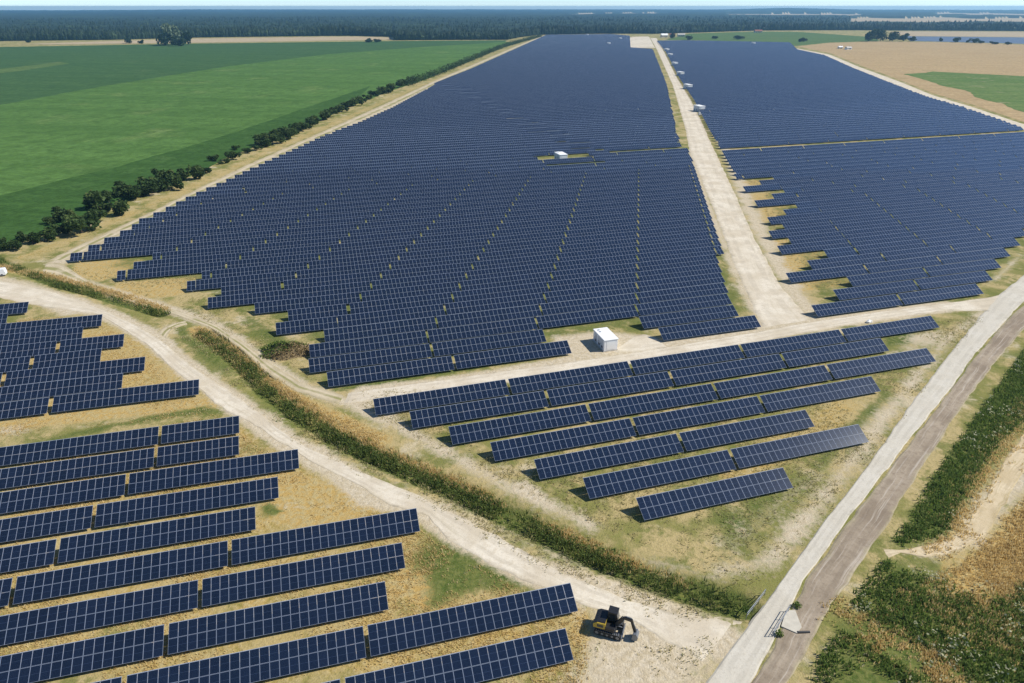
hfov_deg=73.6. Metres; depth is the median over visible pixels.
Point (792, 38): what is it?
meadow
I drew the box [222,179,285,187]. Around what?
solar table
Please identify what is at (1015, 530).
waste dry grass
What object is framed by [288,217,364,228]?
solar table
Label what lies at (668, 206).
solar table
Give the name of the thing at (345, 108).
hedge bush
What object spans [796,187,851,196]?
solar table
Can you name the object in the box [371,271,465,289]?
solar table
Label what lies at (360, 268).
solar table
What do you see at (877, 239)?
solar table
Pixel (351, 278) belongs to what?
solar table
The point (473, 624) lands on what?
solar table
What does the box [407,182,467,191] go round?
solar table
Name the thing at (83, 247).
hedge track
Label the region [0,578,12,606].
solar table
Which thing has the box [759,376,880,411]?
solar table
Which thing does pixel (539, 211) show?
solar table
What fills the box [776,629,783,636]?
shrub
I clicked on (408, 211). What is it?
solar table
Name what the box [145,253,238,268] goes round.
solar table
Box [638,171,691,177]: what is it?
solar table
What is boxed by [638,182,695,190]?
solar table
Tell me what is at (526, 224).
solar table
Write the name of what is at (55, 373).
solar table
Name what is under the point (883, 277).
solar table
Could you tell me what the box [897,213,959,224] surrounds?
solar table
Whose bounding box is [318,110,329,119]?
hedge bush
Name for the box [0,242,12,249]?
hedge bush
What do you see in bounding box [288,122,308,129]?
hedge bush
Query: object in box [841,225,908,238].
solar table
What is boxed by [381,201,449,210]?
solar table
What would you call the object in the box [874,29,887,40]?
tree
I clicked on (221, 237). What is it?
solar table
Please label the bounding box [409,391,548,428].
solar table
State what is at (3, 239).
hedge bush
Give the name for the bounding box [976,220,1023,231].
solar table
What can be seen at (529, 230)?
solar table
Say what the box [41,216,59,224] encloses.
hedge bush
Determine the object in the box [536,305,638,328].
solar table
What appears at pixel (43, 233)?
hedge bush
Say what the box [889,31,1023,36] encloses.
stubble field
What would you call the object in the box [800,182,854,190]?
solar table
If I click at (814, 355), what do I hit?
solar table
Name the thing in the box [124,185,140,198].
hedge bush
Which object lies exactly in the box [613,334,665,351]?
gravel apron
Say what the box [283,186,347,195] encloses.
solar table
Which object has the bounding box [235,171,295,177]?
solar table
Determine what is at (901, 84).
field track
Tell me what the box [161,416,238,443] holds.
solar table
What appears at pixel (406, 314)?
solar table
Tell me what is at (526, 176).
solar table
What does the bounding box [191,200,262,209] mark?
solar table
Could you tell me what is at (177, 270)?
solar table
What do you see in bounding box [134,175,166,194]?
hedge bush
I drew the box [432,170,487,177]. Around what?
solar table
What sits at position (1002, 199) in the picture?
solar table
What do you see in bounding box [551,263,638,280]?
solar table
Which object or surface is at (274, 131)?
hedge bush
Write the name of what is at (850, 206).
solar table
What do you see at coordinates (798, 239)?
solar table
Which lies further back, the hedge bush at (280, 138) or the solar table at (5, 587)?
the hedge bush at (280, 138)
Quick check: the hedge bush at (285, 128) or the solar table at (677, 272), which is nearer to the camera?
the solar table at (677, 272)
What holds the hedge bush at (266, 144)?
on the ground at (628, 660)
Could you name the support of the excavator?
on the ground at (628, 660)
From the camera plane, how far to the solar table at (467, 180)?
288.41 m
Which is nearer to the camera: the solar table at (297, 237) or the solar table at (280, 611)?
the solar table at (280, 611)
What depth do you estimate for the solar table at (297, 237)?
219.82 m
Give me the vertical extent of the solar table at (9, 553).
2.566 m
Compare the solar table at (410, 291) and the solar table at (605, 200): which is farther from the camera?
the solar table at (605, 200)
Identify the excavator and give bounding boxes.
[593,605,638,640]
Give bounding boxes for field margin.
[0,86,369,249]
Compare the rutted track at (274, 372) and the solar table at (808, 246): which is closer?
the rutted track at (274, 372)
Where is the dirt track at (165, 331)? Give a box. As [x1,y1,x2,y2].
[159,321,186,337]
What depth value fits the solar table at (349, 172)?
303.16 m
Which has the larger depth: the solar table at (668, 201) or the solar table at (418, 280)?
the solar table at (668, 201)
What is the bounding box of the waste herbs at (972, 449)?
[808,348,1023,682]
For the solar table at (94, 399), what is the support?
on the ground at (628, 660)
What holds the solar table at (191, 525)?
on the ground at (628, 660)
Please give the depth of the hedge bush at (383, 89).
585.78 m
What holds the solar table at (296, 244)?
on the ground at (628, 660)
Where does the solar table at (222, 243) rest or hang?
on the ground at (628, 660)
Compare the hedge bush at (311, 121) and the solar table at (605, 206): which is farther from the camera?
the hedge bush at (311, 121)
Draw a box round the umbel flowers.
[848,359,1023,682]
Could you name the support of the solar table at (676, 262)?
on the ground at (628, 660)
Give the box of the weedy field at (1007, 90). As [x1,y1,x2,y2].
[905,71,1023,111]
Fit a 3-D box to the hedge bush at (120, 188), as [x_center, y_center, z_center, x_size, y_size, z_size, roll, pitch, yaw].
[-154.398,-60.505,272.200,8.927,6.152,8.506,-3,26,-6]
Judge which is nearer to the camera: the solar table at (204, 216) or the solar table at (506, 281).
the solar table at (506, 281)
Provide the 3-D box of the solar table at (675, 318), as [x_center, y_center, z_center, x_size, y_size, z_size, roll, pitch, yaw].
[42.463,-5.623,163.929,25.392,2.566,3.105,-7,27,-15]
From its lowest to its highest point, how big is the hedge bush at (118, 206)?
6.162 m
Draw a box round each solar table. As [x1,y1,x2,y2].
[0,302,28,313]
[0,313,7,323]
[0,314,101,334]
[0,327,82,345]
[0,341,56,358]
[0,356,30,373]
[0,373,122,401]
[0,397,48,418]
[0,426,158,465]
[0,448,153,488]
[0,474,125,513]
[0,505,92,542]
[0,539,56,572]
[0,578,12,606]
[0,580,197,645]
[0,624,163,682]
[4,357,144,386]
[13,540,227,604]
[32,348,101,368]
[51,379,198,412]
[58,507,255,562]
[59,334,123,352]
[83,244,175,261]
[92,676,121,682]
[95,477,278,526]
[101,237,190,249]
[119,230,204,241]
[127,261,224,279]
[127,626,365,682]
[128,449,298,493]
[135,223,217,234]
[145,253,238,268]
[150,217,229,227]
[157,436,238,465]
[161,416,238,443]
[162,245,252,261]
[164,211,240,221]
[168,581,387,654]
[177,205,251,214]
[178,237,264,250]
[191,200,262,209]
[192,230,275,242]
[196,271,294,290]
[202,195,272,205]
[202,542,404,606]
[206,223,286,234]
[208,291,269,308]
[212,261,306,278]
[213,190,281,198]
[219,217,297,228]
[221,281,280,295]
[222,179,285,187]
[227,253,318,268]
[231,211,306,221]
[232,508,419,564]
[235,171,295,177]
[241,245,328,260]
[243,206,315,216]
[245,181,308,190]
[247,184,311,193]
[253,200,324,209]
[254,237,338,250]
[254,292,359,314]
[258,173,318,181]
[264,195,332,203]
[266,230,347,243]
[270,281,370,300]
[274,190,340,200]
[276,316,337,334]
[278,224,356,236]
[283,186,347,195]
[283,271,380,289]
[287,175,347,182]
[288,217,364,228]
[288,304,346,320]
[296,168,353,175]
[296,262,389,278]
[299,211,372,221]
[308,206,380,215]
[308,253,397,268]
[308,344,431,373]
[309,330,427,357]
[310,177,370,185]
[313,180,375,187]
[317,200,386,211]
[320,170,378,176]
[320,245,405,259]
[323,679,339,682]
[324,317,436,341]
[326,195,393,204]
[327,356,453,386]
[330,238,413,251]
[334,191,399,198]
[337,304,444,327]
[340,230,420,243]
[342,186,405,194]
[345,628,573,682]
[349,171,407,178]
[349,182,411,189]
[349,224,426,235]
[349,292,452,313]
[358,217,432,229]
[361,281,459,301]
[366,212,438,222]
[367,583,577,655]
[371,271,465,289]
[372,173,430,181]
[373,379,508,414]
[374,206,444,215]
[377,176,436,183]
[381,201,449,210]
[381,262,472,279]
[388,196,454,204]
[390,253,477,269]
[394,191,459,199]
[399,245,483,260]
[400,186,463,194]
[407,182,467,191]
[407,238,488,251]
[408,168,464,174]
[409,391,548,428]
[412,178,471,184]
[414,231,492,243]
[421,224,496,236]
[427,317,537,342]
[428,218,500,229]
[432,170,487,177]
[432,329,546,356]
[433,212,504,222]
[436,304,541,327]
[437,173,494,179]
[439,206,508,216]
[445,201,512,210]
[445,293,545,314]
[449,404,590,444]
[450,196,515,206]
[452,282,548,301]
[454,340,571,369]
[455,191,518,200]
[459,272,552,290]
[460,186,521,195]
[464,182,524,189]
[466,262,555,279]
[468,178,527,185]
[472,254,557,269]
[473,174,529,180]
[478,246,560,261]
[483,238,562,252]
[488,231,565,243]
[490,418,635,460]
[493,224,567,236]
[497,218,569,229]
[501,212,571,222]
[505,206,573,218]
[508,361,632,393]
[509,201,574,211]
[513,196,576,205]
[516,191,578,199]
[519,187,579,194]
[522,182,580,189]
[525,178,582,185]
[528,174,583,181]
[530,170,584,177]
[534,433,683,478]
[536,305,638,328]
[540,293,638,314]
[544,282,638,302]
[547,371,673,405]
[548,272,638,290]
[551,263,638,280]
[554,254,638,270]
[557,246,638,261]
[560,238,638,252]
[562,231,638,244]
[565,224,638,236]
[567,218,637,229]
[569,212,638,223]
[571,206,637,216]
[573,201,637,210]
[575,196,637,205]
[577,191,637,200]
[578,187,637,194]
[579,182,637,190]
[581,178,637,185]
[583,174,637,181]
[583,450,735,498]
[584,170,637,177]
[588,384,717,420]
[630,344,744,374]
[633,396,764,434]
[636,263,721,280]
[636,272,724,291]
[636,283,728,302]
[636,293,731,315]
[636,467,792,519]
[637,187,696,195]
[637,196,700,205]
[637,201,701,211]
[637,207,702,217]
[637,212,704,223]
[637,218,707,230]
[637,225,709,237]
[637,231,711,244]
[637,239,713,252]
[637,246,716,261]
[637,254,718,270]
[638,167,690,173]
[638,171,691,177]
[638,174,692,181]
[638,178,694,185]
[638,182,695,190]
[638,191,698,200]
[639,305,738,328]
[658,315,760,340]
[670,354,786,385]
[679,410,814,450]
[714,365,831,398]
[730,424,868,467]
[740,329,845,357]
[742,170,793,179]
[754,196,811,207]
[759,177,812,184]
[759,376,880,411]
[767,212,826,224]
[768,225,837,239]
[777,239,851,254]
[779,179,832,187]
[781,338,888,367]
[782,218,832,228]
[786,264,867,283]
[788,231,844,243]
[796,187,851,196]
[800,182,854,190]
[807,252,884,269]
[809,191,865,200]
[811,173,861,180]
[811,294,902,316]
[814,196,872,206]
[817,168,866,175]
[818,201,878,211]
[824,207,885,217]
[826,348,935,378]
[829,212,892,224]
[831,176,882,183]
[833,280,919,300]
[834,218,900,231]
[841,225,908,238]
[841,316,938,341]
[846,267,928,285]
[847,232,917,246]
[850,183,904,191]
[853,178,905,186]
[854,239,926,253]
[861,169,909,176]
[864,187,918,196]
[864,256,941,273]
[870,192,926,201]
[876,196,934,207]
[881,172,930,179]
[881,245,954,260]
[883,202,941,212]
[890,207,950,218]
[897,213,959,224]
[898,283,983,304]
[906,219,970,231]
[914,225,979,238]
[914,271,992,289]
[923,232,991,246]
[924,259,1000,276]
[936,248,1009,263]
[939,197,995,207]
[948,202,1006,212]
[950,237,1019,252]
[957,207,1015,218]
[966,213,1023,225]
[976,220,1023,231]
[987,228,1023,239]
[993,194,1023,202]
[999,173,1023,179]
[1003,200,1023,207]
[1015,178,1023,182]
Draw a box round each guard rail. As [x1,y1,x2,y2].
[746,589,765,617]
[772,606,789,636]
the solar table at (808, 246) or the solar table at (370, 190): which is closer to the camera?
the solar table at (808, 246)
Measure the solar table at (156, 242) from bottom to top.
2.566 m
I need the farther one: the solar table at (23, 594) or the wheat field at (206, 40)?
the wheat field at (206, 40)
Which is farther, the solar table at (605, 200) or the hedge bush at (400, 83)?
the hedge bush at (400, 83)
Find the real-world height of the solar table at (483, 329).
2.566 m
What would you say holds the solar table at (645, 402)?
on the ground at (628, 660)
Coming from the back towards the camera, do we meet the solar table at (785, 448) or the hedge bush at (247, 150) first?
the hedge bush at (247, 150)
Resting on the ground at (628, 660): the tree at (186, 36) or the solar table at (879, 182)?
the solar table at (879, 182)
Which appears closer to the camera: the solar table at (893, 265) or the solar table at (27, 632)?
the solar table at (27, 632)
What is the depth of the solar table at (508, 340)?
150.94 m
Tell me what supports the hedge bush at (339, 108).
on the ground at (628, 660)
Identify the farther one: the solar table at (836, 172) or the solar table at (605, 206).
the solar table at (836, 172)
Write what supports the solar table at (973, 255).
on the ground at (628, 660)
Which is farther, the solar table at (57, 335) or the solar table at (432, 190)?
the solar table at (432, 190)
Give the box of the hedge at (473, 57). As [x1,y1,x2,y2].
[403,34,542,85]
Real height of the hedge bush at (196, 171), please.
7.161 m
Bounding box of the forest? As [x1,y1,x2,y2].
[0,8,1023,40]
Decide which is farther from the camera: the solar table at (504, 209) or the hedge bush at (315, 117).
the hedge bush at (315, 117)
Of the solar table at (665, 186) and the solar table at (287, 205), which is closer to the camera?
the solar table at (287, 205)
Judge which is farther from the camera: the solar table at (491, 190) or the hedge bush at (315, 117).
the hedge bush at (315, 117)
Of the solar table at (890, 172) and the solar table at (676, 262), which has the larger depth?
the solar table at (890, 172)
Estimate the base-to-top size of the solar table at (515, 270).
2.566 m
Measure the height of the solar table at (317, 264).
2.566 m
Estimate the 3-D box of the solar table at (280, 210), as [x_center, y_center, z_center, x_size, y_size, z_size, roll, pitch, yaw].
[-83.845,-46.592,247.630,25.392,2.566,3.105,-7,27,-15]
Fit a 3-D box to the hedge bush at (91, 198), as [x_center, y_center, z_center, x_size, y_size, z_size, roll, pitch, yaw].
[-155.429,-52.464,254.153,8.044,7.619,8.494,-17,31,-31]
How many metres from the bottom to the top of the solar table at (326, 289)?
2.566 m
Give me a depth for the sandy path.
102.78 m
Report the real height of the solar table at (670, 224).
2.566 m
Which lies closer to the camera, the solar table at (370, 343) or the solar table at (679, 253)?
the solar table at (370, 343)
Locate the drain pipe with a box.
[797,631,809,633]
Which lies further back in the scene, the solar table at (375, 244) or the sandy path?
the solar table at (375, 244)
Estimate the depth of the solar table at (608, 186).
280.80 m
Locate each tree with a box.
[155,33,174,44]
[160,23,182,43]
[180,31,191,43]
[865,29,876,40]
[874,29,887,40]
[887,31,900,40]
[896,33,909,40]
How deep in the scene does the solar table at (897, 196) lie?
266.48 m
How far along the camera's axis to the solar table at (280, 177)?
296.55 m
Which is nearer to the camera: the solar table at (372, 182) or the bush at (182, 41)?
the solar table at (372, 182)
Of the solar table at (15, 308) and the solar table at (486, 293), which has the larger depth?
the solar table at (486, 293)
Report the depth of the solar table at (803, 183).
285.39 m
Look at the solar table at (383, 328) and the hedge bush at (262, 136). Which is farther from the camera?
the hedge bush at (262, 136)
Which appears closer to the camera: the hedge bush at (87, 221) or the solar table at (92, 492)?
the solar table at (92, 492)
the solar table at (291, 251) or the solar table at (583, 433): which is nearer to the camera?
the solar table at (583, 433)
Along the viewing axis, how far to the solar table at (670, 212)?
246.09 m
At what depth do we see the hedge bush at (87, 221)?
226.31 m
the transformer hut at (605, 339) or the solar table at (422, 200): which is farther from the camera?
the solar table at (422, 200)
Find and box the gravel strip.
[751,306,1023,682]
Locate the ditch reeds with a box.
[0,263,693,589]
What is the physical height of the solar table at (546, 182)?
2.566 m
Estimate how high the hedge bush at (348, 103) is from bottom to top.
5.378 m
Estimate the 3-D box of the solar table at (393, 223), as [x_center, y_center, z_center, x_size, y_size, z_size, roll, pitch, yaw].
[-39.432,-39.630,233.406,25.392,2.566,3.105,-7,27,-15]
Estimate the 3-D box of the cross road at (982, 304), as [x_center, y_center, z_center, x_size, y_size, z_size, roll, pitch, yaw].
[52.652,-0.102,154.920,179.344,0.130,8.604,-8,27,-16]
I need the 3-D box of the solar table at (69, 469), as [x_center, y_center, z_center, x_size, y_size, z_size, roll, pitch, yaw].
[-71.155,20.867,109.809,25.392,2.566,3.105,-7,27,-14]
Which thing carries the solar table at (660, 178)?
on the ground at (628, 660)
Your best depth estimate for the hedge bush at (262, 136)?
371.23 m
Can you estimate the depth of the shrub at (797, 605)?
86.09 m
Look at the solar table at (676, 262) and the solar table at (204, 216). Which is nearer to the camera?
the solar table at (676, 262)
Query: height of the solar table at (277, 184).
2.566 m
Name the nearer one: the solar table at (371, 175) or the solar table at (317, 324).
the solar table at (317, 324)
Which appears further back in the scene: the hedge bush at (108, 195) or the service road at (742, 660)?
the hedge bush at (108, 195)
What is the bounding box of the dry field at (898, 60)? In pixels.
[798,42,1023,121]
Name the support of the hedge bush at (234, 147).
on the ground at (628, 660)
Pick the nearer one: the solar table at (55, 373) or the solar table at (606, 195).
the solar table at (55, 373)
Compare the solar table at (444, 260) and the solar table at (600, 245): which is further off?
the solar table at (600, 245)
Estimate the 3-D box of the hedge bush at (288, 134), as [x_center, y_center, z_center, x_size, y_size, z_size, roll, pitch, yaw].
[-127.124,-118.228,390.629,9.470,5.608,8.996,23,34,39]
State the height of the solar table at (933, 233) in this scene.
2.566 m
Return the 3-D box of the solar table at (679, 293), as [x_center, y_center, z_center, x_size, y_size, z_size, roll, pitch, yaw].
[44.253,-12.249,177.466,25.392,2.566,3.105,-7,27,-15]
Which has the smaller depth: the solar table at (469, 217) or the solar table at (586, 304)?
the solar table at (586, 304)
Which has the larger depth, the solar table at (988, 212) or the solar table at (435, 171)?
the solar table at (435, 171)
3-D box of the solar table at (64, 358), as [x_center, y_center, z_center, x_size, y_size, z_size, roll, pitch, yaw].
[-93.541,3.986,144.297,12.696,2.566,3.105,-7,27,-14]
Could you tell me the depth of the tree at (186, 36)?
1332.97 m
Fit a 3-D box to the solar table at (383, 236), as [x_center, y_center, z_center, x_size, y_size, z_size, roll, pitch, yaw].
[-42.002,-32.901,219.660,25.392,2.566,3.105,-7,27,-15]
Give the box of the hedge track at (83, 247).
[51,37,539,259]
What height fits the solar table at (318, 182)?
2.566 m
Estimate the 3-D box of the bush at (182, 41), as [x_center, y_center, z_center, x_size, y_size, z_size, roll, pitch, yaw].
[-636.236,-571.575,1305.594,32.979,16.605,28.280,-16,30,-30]
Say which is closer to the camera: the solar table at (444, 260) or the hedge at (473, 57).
the solar table at (444, 260)
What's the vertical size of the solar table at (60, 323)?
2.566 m
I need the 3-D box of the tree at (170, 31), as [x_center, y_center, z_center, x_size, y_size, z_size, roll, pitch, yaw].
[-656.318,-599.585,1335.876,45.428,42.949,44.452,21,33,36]
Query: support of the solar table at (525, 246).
on the ground at (628, 660)
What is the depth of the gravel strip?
100.18 m
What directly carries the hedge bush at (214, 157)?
on the ground at (628, 660)
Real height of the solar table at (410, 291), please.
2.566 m
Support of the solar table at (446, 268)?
on the ground at (628, 660)
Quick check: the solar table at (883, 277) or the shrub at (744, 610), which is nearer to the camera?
the shrub at (744, 610)
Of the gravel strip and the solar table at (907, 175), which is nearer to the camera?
the gravel strip
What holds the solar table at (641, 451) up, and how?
on the ground at (628, 660)
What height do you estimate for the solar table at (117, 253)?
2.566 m
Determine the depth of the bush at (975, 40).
1412.18 m
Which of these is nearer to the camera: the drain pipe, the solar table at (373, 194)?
the drain pipe
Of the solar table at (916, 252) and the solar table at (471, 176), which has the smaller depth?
the solar table at (916, 252)
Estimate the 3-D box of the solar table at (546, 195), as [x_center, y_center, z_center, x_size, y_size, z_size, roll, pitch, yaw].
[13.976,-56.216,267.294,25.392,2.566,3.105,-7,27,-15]
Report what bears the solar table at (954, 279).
on the ground at (628, 660)
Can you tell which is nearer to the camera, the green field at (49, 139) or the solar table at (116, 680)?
the solar table at (116, 680)
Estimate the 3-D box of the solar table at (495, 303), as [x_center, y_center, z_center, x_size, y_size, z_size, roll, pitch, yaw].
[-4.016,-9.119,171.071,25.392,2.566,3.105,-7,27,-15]
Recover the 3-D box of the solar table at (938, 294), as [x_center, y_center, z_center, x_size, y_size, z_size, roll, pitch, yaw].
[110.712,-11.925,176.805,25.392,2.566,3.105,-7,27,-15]
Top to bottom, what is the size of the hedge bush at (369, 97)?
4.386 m
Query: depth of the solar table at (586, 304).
170.52 m
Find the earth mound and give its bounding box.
[258,340,319,360]
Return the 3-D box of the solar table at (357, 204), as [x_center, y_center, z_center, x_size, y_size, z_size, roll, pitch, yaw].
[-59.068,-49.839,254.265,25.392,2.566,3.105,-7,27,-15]
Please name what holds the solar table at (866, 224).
on the ground at (628, 660)
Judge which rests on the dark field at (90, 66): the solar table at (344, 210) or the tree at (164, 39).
the tree at (164, 39)
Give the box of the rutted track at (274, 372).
[43,263,343,403]
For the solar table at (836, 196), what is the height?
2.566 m
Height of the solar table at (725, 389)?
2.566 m
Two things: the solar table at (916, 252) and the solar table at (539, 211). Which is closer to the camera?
the solar table at (916, 252)
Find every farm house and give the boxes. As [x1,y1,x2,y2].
[660,33,667,36]
[677,33,684,36]
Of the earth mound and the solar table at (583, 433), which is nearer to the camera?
the solar table at (583, 433)
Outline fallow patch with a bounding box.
[0,62,68,72]
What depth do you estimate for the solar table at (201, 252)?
206.22 m
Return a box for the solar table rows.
[70,34,1023,291]
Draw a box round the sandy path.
[884,434,1023,557]
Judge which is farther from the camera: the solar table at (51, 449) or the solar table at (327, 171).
the solar table at (327, 171)
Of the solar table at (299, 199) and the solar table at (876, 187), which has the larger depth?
the solar table at (876, 187)
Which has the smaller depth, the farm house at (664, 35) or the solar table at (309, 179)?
the solar table at (309, 179)
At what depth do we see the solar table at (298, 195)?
268.25 m
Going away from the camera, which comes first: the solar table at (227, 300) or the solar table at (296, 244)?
the solar table at (227, 300)
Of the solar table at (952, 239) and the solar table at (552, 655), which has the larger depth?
the solar table at (952, 239)
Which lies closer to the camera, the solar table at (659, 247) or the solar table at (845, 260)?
the solar table at (845, 260)
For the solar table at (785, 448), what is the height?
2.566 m
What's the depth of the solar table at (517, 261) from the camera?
198.35 m
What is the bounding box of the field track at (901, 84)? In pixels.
[799,49,1023,128]
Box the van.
[0,267,6,275]
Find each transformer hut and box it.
[554,151,567,158]
[592,327,618,351]
[683,83,692,88]
[693,104,704,111]
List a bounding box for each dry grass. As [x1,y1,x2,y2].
[818,397,1023,682]
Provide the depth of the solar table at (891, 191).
273.45 m
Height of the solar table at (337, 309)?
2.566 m
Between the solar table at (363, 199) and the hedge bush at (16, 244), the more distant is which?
the solar table at (363, 199)
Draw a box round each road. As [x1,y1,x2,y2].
[0,281,741,661]
[345,295,999,402]
[651,38,807,327]
[706,275,1023,682]
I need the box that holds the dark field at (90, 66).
[0,40,506,104]
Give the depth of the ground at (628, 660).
110.07 m
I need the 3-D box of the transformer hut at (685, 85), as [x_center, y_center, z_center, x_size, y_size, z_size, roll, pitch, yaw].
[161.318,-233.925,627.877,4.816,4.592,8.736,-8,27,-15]
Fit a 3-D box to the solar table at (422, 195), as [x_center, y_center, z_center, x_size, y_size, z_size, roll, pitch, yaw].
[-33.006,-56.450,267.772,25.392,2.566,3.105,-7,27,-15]
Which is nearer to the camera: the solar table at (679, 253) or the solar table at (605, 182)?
the solar table at (679, 253)
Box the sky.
[0,0,1023,9]
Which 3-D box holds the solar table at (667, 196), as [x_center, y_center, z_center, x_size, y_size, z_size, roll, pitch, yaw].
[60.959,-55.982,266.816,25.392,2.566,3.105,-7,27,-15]
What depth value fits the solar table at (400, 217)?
240.21 m
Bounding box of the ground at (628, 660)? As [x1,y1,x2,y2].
[0,30,1023,682]
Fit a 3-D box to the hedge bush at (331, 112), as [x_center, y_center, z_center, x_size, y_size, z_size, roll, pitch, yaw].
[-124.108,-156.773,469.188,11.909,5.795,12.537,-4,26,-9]
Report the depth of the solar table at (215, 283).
185.23 m
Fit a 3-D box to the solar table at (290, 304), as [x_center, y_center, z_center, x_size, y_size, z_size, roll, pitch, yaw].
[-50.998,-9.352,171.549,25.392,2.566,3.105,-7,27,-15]
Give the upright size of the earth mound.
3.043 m
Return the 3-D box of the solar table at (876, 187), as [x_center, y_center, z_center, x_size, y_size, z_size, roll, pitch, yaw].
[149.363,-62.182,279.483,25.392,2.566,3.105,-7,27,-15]
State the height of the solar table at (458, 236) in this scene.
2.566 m
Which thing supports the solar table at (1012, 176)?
on the ground at (628, 660)
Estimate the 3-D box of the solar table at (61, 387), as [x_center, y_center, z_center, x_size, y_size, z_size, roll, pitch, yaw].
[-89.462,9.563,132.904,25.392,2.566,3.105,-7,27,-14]
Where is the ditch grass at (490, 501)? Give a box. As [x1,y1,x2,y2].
[0,257,746,615]
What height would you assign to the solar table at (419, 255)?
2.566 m
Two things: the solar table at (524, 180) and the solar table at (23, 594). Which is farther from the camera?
the solar table at (524, 180)
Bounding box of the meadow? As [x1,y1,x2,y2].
[667,32,878,45]
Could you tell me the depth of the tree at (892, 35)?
1486.04 m
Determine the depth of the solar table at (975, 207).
252.28 m
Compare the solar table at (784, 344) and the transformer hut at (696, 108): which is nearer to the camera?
the solar table at (784, 344)
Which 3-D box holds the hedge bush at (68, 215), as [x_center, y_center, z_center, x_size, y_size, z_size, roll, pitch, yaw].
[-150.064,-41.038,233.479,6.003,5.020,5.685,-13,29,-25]
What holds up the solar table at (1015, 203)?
on the ground at (628, 660)
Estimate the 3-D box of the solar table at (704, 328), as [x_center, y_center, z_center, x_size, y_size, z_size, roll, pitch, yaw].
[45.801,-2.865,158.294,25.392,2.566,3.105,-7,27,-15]
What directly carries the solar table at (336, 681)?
on the ground at (628, 660)
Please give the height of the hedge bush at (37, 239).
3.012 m
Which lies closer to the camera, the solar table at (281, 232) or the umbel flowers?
the umbel flowers
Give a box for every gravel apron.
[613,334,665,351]
[630,36,654,47]
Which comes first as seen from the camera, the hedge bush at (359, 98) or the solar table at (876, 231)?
the solar table at (876, 231)
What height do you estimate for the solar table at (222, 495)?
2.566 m
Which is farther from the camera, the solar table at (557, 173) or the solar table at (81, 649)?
the solar table at (557, 173)
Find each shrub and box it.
[740,606,748,613]
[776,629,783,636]
[792,601,801,608]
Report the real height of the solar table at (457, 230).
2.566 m
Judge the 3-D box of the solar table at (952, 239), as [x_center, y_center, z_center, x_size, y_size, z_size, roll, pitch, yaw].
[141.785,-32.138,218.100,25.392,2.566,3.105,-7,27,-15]
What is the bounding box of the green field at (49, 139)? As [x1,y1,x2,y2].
[0,42,507,199]
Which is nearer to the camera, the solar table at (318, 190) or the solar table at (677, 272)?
the solar table at (677, 272)
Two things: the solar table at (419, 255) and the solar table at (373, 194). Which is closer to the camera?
the solar table at (419, 255)
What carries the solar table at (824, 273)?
on the ground at (628, 660)
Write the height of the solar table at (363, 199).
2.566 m
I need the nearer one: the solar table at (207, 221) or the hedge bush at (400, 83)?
the solar table at (207, 221)
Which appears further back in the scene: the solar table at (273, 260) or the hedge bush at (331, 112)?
the hedge bush at (331, 112)
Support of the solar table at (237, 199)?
on the ground at (628, 660)
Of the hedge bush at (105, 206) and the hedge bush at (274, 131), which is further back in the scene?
the hedge bush at (274, 131)
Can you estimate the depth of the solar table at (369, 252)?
205.79 m
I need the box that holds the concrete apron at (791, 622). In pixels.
[781,610,801,633]
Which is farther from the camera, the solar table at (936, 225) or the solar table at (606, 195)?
the solar table at (606, 195)
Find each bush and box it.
[0,237,6,242]
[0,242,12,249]
[7,240,21,249]
[14,231,26,241]
[23,236,40,243]
[25,227,55,240]
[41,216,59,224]
[48,223,68,235]
[50,206,74,222]
[60,213,101,233]
[61,213,79,224]
[81,190,105,209]
[87,208,108,217]
[92,202,112,210]
[97,189,119,201]
[111,180,132,195]
[111,199,129,215]
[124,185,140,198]
[133,184,146,195]
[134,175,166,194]
[151,168,174,178]
[154,173,183,190]
[170,38,186,45]
[176,168,188,179]
[185,164,204,178]
[202,167,211,171]
[206,154,218,160]
[224,151,241,158]
[231,145,239,149]
[241,148,251,151]
[251,133,272,144]
[252,145,263,148]
[254,139,268,146]
[261,138,271,146]
[263,128,280,135]
[268,133,285,142]
[277,126,297,132]
[280,129,296,138]
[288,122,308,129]
[299,122,311,128]
[305,117,316,124]
[310,115,319,123]
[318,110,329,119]
[323,109,337,115]
[329,106,342,112]
[335,104,349,110]
[340,100,354,106]
[350,97,364,105]
[355,95,367,101]
[362,95,373,99]
[367,89,381,95]
[376,86,386,93]
[386,83,396,90]
[396,79,404,86]
[969,38,979,42]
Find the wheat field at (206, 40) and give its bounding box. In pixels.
[39,37,395,43]
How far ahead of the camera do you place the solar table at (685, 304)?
170.27 m
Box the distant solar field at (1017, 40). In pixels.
[908,36,1023,43]
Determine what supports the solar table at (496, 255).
on the ground at (628, 660)
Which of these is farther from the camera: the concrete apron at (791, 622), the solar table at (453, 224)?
the solar table at (453, 224)
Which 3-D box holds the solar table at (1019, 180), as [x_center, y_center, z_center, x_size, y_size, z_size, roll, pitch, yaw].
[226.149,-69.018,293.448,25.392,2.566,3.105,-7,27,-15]

